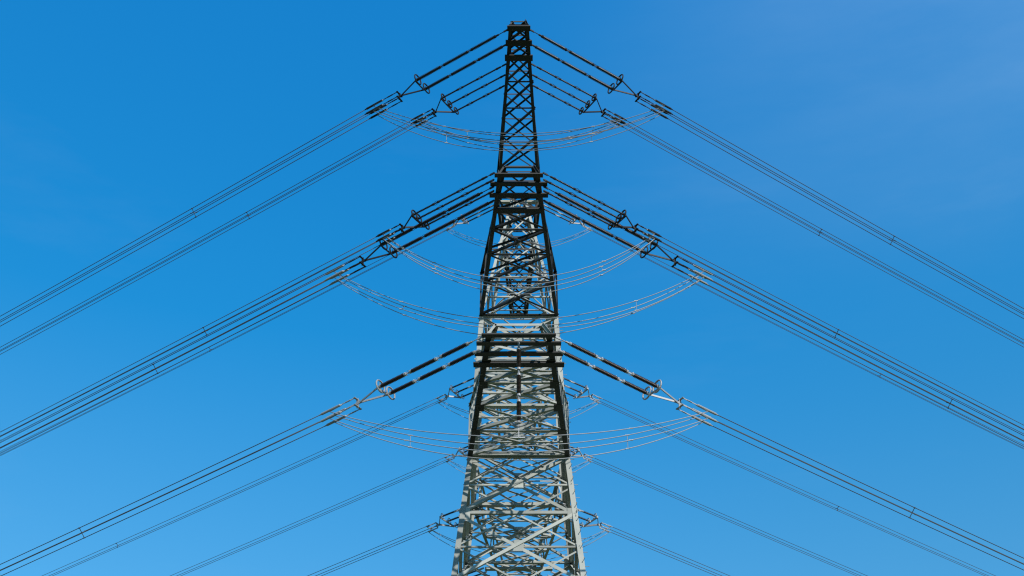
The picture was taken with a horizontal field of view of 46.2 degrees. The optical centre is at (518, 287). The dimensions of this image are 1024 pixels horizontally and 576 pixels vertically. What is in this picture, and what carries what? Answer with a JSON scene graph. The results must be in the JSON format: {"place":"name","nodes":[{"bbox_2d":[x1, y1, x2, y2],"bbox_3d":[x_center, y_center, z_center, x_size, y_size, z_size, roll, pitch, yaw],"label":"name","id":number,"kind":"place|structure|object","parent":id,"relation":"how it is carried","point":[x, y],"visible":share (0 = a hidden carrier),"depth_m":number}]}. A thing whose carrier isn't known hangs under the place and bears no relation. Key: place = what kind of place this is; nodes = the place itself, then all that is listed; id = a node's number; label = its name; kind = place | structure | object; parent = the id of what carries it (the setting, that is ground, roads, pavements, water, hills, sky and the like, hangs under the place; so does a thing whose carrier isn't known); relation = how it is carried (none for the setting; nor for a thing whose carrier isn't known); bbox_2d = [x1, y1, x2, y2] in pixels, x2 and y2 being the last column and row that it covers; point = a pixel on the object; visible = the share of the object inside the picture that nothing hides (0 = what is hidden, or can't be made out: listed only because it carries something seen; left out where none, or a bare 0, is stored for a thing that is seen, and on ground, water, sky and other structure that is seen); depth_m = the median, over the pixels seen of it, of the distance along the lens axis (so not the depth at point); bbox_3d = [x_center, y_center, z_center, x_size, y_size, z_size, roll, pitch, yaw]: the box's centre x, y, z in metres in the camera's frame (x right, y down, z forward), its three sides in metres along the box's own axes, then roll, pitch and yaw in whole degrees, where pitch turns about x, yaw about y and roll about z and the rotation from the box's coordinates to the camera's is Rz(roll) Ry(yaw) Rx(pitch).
{"place":"outdoors","nodes":[
{"label":"outdoors","id":0,"kind":"place"},
{"bbox_2d":[0,0,1023,575],"label":"sky","id":1,"kind":"structure","parent":0,"point":[119,119]},
{"label":"ground","id":2,"kind":"structure","parent":0,"visible":0},
{"bbox_2d":[0,19,1023,575],"bbox_3d":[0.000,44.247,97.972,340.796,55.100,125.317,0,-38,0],"label":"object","id":3,"kind":"object","parent":2,"relation":"on","point":[542,367],"visible":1,"depth_m":63.73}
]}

